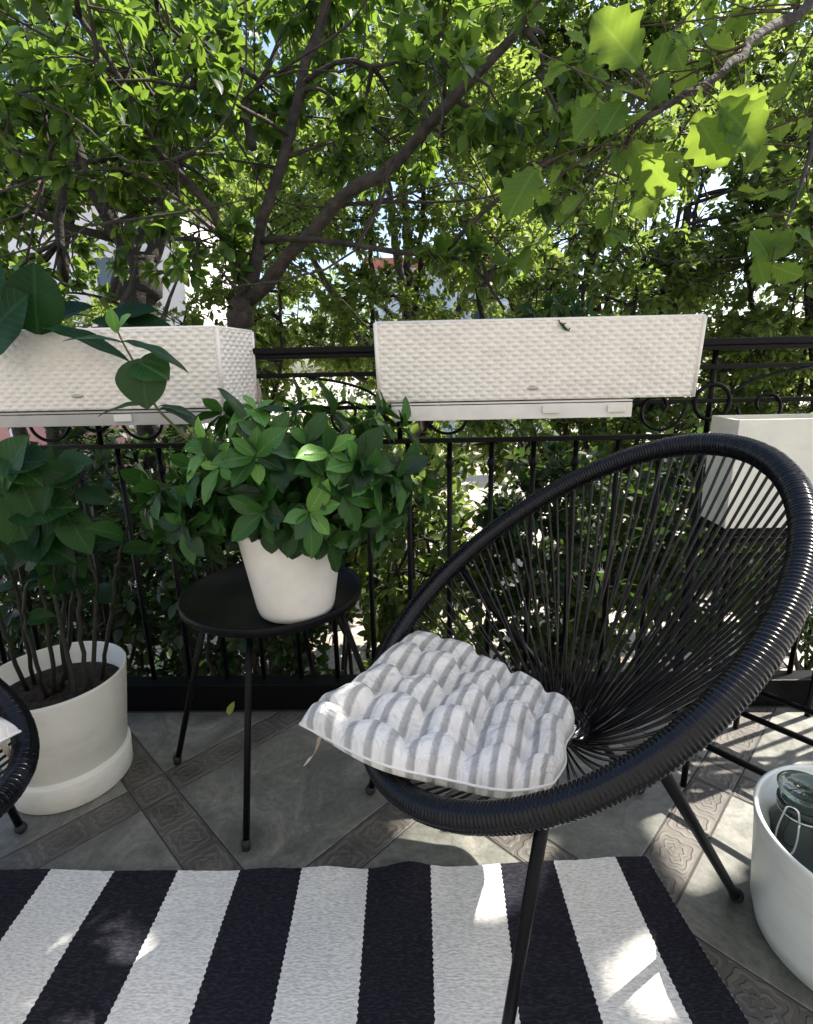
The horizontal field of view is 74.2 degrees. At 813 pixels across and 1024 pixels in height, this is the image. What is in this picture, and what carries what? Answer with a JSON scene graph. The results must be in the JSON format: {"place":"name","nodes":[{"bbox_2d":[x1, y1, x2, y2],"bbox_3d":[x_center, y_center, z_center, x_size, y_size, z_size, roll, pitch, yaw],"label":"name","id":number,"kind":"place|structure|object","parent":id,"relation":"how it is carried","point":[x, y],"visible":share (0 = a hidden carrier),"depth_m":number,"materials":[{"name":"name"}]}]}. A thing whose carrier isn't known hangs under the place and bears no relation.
{"place":"outdoors","nodes":[
{"label":"outdoors","id":0,"kind":"place"},
{"bbox_2d":[0,180,262,474],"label":"house","id":1,"kind":"structure","parent":0,"point":[178,296],"depth_m":10.83,"materials":[{"name":"white paint"}]},
{"bbox_2d":[90,252,114,311],"bbox_3d":[-5.651,-4.346,10.785,1.200,1.600,0.073,-1,15,1],"label":"window","id":2,"kind":"structure","parent":1,"relation":"in","point":[102,279],"depth_m":10.67,"materials":[{"name":"glass"}]},
{"bbox_2d":[0,708,812,1023],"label":"floor","id":3,"kind":"structure","parent":0,"point":[320,802],"depth_m":1.34,"materials":[{"name":"grey tile"}]},
{"bbox_2d":[0,678,39,833],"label":"cord chair","id":4,"kind":"object","parent":3,"relation":"on","point":[18,771],"visible":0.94,"depth_m":1.00,"materials":[{"name":"black plastic cord"},{"name":"black metal"}]},
{"bbox_2d":[0,717,21,757],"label":"seat cushion","id":5,"kind":"object","parent":4,"relation":"on","point":[8,730],"visible":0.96,"depth_m":0.98,"materials":[{"name":"fabric"}]},
{"bbox_2d":[0,435,161,814],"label":"floor plant","id":6,"kind":"object","parent":3,"relation":"on","point":[71,694],"visible":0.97,"depth_m":1.35,"materials":[{"name":"green plant"}]},
{"bbox_2d":[226,701,234,714],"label":"fallen leaf","id":7,"kind":"object","parent":3,"relation":"on","point":[230,709],"visible":1,"depth_m":1.77,"materials":[{"name":"plant"}]},
{"bbox_2d":[173,563,365,851],"bbox_3d":[-0.367,0.464,1.507,0.508,0.534,0.476,-13,19,-38],"label":"side table","id":8,"kind":"object","parent":3,"relation":"on","point":[221,603],"visible":0.59,"depth_m":1.36,"materials":[{"name":"black metal"}]},
{"bbox_2d":[64,307,438,623],"bbox_3d":[-0.322,-0.099,1.249,0.792,0.712,0.493,-1,15,1],"label":"potted plant","id":9,"kind":"object","parent":8,"relation":"on","point":[287,512],"visible":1,"depth_m":1.15,"materials":[{"name":"green plant"}]},
{"bbox_2d":[0,856,749,1023],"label":"striped rug","id":10,"kind":"object","parent":3,"relation":"on","point":[613,940],"visible":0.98,"depth_m":1.05,"materials":[{"name":"fabric"}]},
{"bbox_2d":[363,433,812,1023],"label":"cord chair","id":11,"kind":"object","parent":3,"relation":"on","point":[729,693],"visible":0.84,"depth_m":0.95,"materials":[{"name":"black plastic"}]},
{"bbox_2d":[299,630,574,797],"bbox_3d":[0.092,0.394,1.052,0.449,0.162,0.448,8,17,30],"label":"seat cushion","id":12,"kind":"object","parent":11,"relation":"on","point":[428,707],"visible":0.98,"depth_m":0.96,"materials":[{"name":"fabric"}]},
{"bbox_2d":[672,517,812,716],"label":"plant stand","id":13,"kind":"object","parent":3,"relation":"on","point":[809,703],"visible":0.34,"depth_m":1.51,"materials":[{"name":"black metal"}]},
{"bbox_2d":[701,413,812,527],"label":"box planter","id":14,"kind":"object","parent":13,"relation":"on","point":[790,436],"visible":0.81,"depth_m":1.39,"materials":[{"name":"white plastic"}]},
{"bbox_2d":[680,690,812,787],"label":"rack","id":15,"kind":"object","parent":3,"relation":"on","point":[742,762],"visible":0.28,"depth_m":1.43,"materials":[{"name":"black metal"}]},
{"bbox_2d":[750,764,812,990],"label":"white tub","id":16,"kind":"object","parent":3,"relation":"on","point":[781,882],"visible":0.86,"depth_m":0.99,"materials":[{"name":"plastic"}]},
{"bbox_2d":[769,770,812,872],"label":"glass jar","id":17,"kind":"object","parent":16,"relation":"in","point":[791,817],"visible":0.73,"depth_m":1.04,"materials":[{"name":"grey"}]},
{"bbox_2d":[0,370,812,675],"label":"ground","id":18,"kind":"structure","parent":0,"point":[476,494],"depth_m":5.18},
{"bbox_2d":[0,507,98,665],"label":"bush","id":19,"kind":"object","parent":18,"relation":"on","point":[19,651],"visible":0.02,"depth_m":2.94,"materials":[{"name":"green plant"}]},
{"bbox_2d":[2,494,161,625],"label":"bush","id":20,"kind":"object","parent":18,"relation":"on","point":[86,590],"visible":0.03,"depth_m":3.97,"materials":[{"name":"green plant"}]},
{"bbox_2d":[0,449,215,675],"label":"bush","id":21,"kind":"object","parent":18,"relation":"on","point":[126,623],"visible":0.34,"depth_m":2.47,"materials":[{"name":"green plant"}]},
{"bbox_2d":[8,423,227,668],"bbox_3d":[-1.592,0.328,3.225,1.431,2.358,1.045,-1,15,1],"label":"bush","id":22,"kind":"object","parent":18,"relation":"on","point":[171,434],"visible":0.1,"depth_m":2.84,"materials":[{"name":"green plant"}]},
{"bbox_2d":[0,0,279,675],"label":"tree","id":23,"kind":"object","parent":18,"relation":"on","point":[59,216],"visible":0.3,"depth_m":3.26,"materials":[{"name":"green plant"}]},
{"bbox_2d":[0,0,311,444],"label":"tree","id":24,"kind":"object","parent":18,"relation":"on","point":[116,286],"visible":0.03,"depth_m":5.32,"materials":[{"name":"green plant"}]},
{"bbox_2d":[109,431,271,670],"bbox_3d":[-1.063,0.474,3.344,1.423,1.996,1.076,-1,15,1],"label":"bush","id":25,"kind":"object","parent":18,"relation":"on","point":[156,581],"visible":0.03,"depth_m":3.06,"materials":[{"name":"green plant"}]},
{"bbox_2d":[60,164,336,559],"bbox_3d":[-1.850,-0.785,4.606,2.642,3.804,1.296,-3,15,-6],"label":"tree","id":26,"kind":"object","parent":18,"relation":"on","point":[214,294],"visible":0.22,"depth_m":4.26,"materials":[{"name":"leaf"},{"name":"dark bark"}]},
{"bbox_2d":[139,498,347,675],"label":"bush","id":27,"kind":"object","parent":18,"relation":"on","point":[281,654],"visible":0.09,"depth_m":2.41,"materials":[{"name":"green plant"}]},
{"bbox_2d":[208,545,367,674],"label":"bush","id":28,"kind":"object","parent":18,"relation":"on","point":[347,564],"depth_m":3.93,"materials":[{"name":"green plant"}]},
{"bbox_2d":[269,377,473,673],"bbox_3d":[-0.345,0.269,3.529,1.404,2.261,1.059,-9,17,-26],"label":"bush","id":29,"kind":"object","parent":18,"relation":"on","point":[346,653],"visible":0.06,"depth_m":3.38,"materials":[{"name":"green plant"}]},
{"bbox_2d":[225,0,550,469],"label":"tree","id":30,"kind":"object","parent":18,"relation":"on","point":[459,174],"visible":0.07,"depth_m":7.57,"materials":[{"name":"green plant"}]},
{"bbox_2d":[236,0,566,575],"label":"tree","id":31,"kind":"object","parent":18,"relation":"on","point":[506,65],"visible":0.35,"depth_m":4.62,"materials":[{"name":"green plant"}]},
{"bbox_2d":[341,519,470,622],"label":"bush","id":32,"kind":"object","parent":18,"relation":"on","point":[417,553],"visible":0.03,"depth_m":3.99,"materials":[{"name":"green plant"}]},
{"bbox_2d":[0,0,812,674],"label":"tree","id":33,"kind":"object","parent":18,"relation":"on","point":[136,112],"visible":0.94,"depth_m":2.21,"materials":[{"name":"green plant"}]},
{"bbox_2d":[339,423,510,670],"bbox_3d":[0.031,0.565,2.823,1.056,2.052,0.809,-1,15,1],"label":"bush","id":34,"kind":"object","parent":18,"relation":"on","point":[389,595],"visible":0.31,"depth_m":2.55,"materials":[{"name":"green plant"}]},
{"bbox_2d":[203,96,655,473],"bbox_3d":[0.665,-4.263,10.853,9.102,7.292,2.502,-1,15,1],"label":"tree","id":35,"kind":"object","parent":18,"relation":"on","point":[368,381],"visible":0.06,"depth_m":10.61,"materials":[{"name":"green plant"}]},
{"bbox_2d":[259,327,808,452],"bbox_3d":[1.231,-2.964,13.576,30.285,3.393,1.860,-1,15,1],"label":"hedge","id":36,"kind":"object","parent":18,"relation":"on","point":[360,394],"visible":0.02,"depth_m":13.39,"materials":[{"name":"green plant"}]},
{"bbox_2d":[455,430,673,672],"bbox_3d":[0.770,0.608,2.685,1.040,2.015,0.780,-8,17,-24],"label":"bush","id":37,"kind":"object","parent":18,"relation":"on","point":[557,465],"visible":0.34,"depth_m":2.41,"materials":[{"name":"green plant"}]},
{"bbox_2d":[424,0,812,521],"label":"tree","id":38,"kind":"object","parent":18,"relation":"on","point":[556,41],"visible":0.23,"depth_m":5.56,"materials":[{"name":"green plant"}]},
{"bbox_2d":[443,81,807,632],"bbox_3d":[1.462,-0.821,4.001,2.389,4.061,1.406,-1,15,1],"label":"tree","id":39,"kind":"object","parent":18,"relation":"on","point":[668,247],"visible":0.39,"depth_m":3.61,"materials":[{"name":"green plant"}]},
{"bbox_2d":[546,486,728,671],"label":"bush","id":40,"kind":"object","parent":18,"relation":"on","point":[627,512],"visible":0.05,"depth_m":3.75,"materials":[{"name":"green plant"}]},
{"bbox_2d":[498,0,812,284],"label":"tree","id":41,"kind":"object","parent":18,"relation":"on","point":[736,124],"visible":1,"depth_m":1.14,"materials":[{"name":"green plant"}]},
{"bbox_2d":[593,427,785,671],"bbox_3d":[1.460,0.580,2.732,1.016,2.015,0.789,-11,18,-33],"label":"bush","id":42,"kind":"object","parent":18,"relation":"on","point":[663,503],"visible":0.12,"depth_m":2.53,"materials":[{"name":"green plant"}]},
{"bbox_2d":[588,36,812,561],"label":"tree","id":43,"kind":"object","parent":18,"relation":"on","point":[756,320],"visible":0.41,"depth_m":3.65,"materials":[{"name":"green plant"}]},
{"bbox_2d":[702,0,812,396],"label":"tree","id":44,"kind":"object","parent":18,"relation":"on","point":[792,32],"visible":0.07,"depth_m":5.95,"materials":[{"name":"green plant"}]},
{"bbox_2d":[702,412,812,669],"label":"bush","id":45,"kind":"object","parent":18,"relation":"on","point":[807,636],"visible":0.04,"depth_m":2.92,"materials":[{"name":"green plant"}]},
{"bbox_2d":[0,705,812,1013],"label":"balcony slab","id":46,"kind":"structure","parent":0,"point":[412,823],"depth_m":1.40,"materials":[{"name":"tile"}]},
{"bbox_2d":[0,336,812,710],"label":"balcony railing","id":47,"kind":"object","parent":46,"relation":"on","point":[154,692],"visible":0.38,"depth_m":1.69,"materials":[{"name":"black metal"}]},
{"bbox_2d":[0,325,267,427],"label":"planter box","id":48,"kind":"object","parent":47,"relation":"attached to","point":[51,373],"visible":0.73,"depth_m":1.36,"materials":[{"name":"plastic"}]},
{"bbox_2d":[0,262,170,360],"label":"rubber plant","id":49,"kind":"object","parent":48,"relation":"in","point":[31,299],"visible":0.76,"depth_m":1.28,"materials":[{"name":"green plant"}]},
{"bbox_2d":[373,314,707,420],"bbox_3d":[0.326,-0.386,1.454,0.807,0.242,0.263,-1,15,1],"label":"planter box","id":50,"kind":"object","parent":47,"relation":"attached to","point":[438,363],"visible":0.98,"depth_m":1.33,"materials":[{"name":"plastic"}]},
{"bbox_2d":[516,287,596,331],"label":"planter plant","id":51,"kind":"object","parent":50,"relation":"on","point":[560,311],"visible":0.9,"depth_m":1.37,"materials":[{"name":"green plant"}]},
{"bbox_2d":[0,0,812,372],"label":"sky","id":52,"kind":"structure","parent":0,"point":[714,182],"materials":[{"name":"white"}]},
{"bbox_2d":[363,253,562,437],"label":"house","id":53,"kind":"structure","parent":0,"point":[379,262],"depth_m":15.88,"materials":[{"name":"white paint"}]},
{"bbox_2d":[470,301,507,318],"bbox_3d":[2.440,-5.519,16.036,1.100,1.400,0.073,-1,15,1],"label":"window","id":54,"kind":"structure","parent":53,"relation":"in","point":[476,316],"depth_m":15.93,"materials":[{"name":"grey glass"}]}
]}

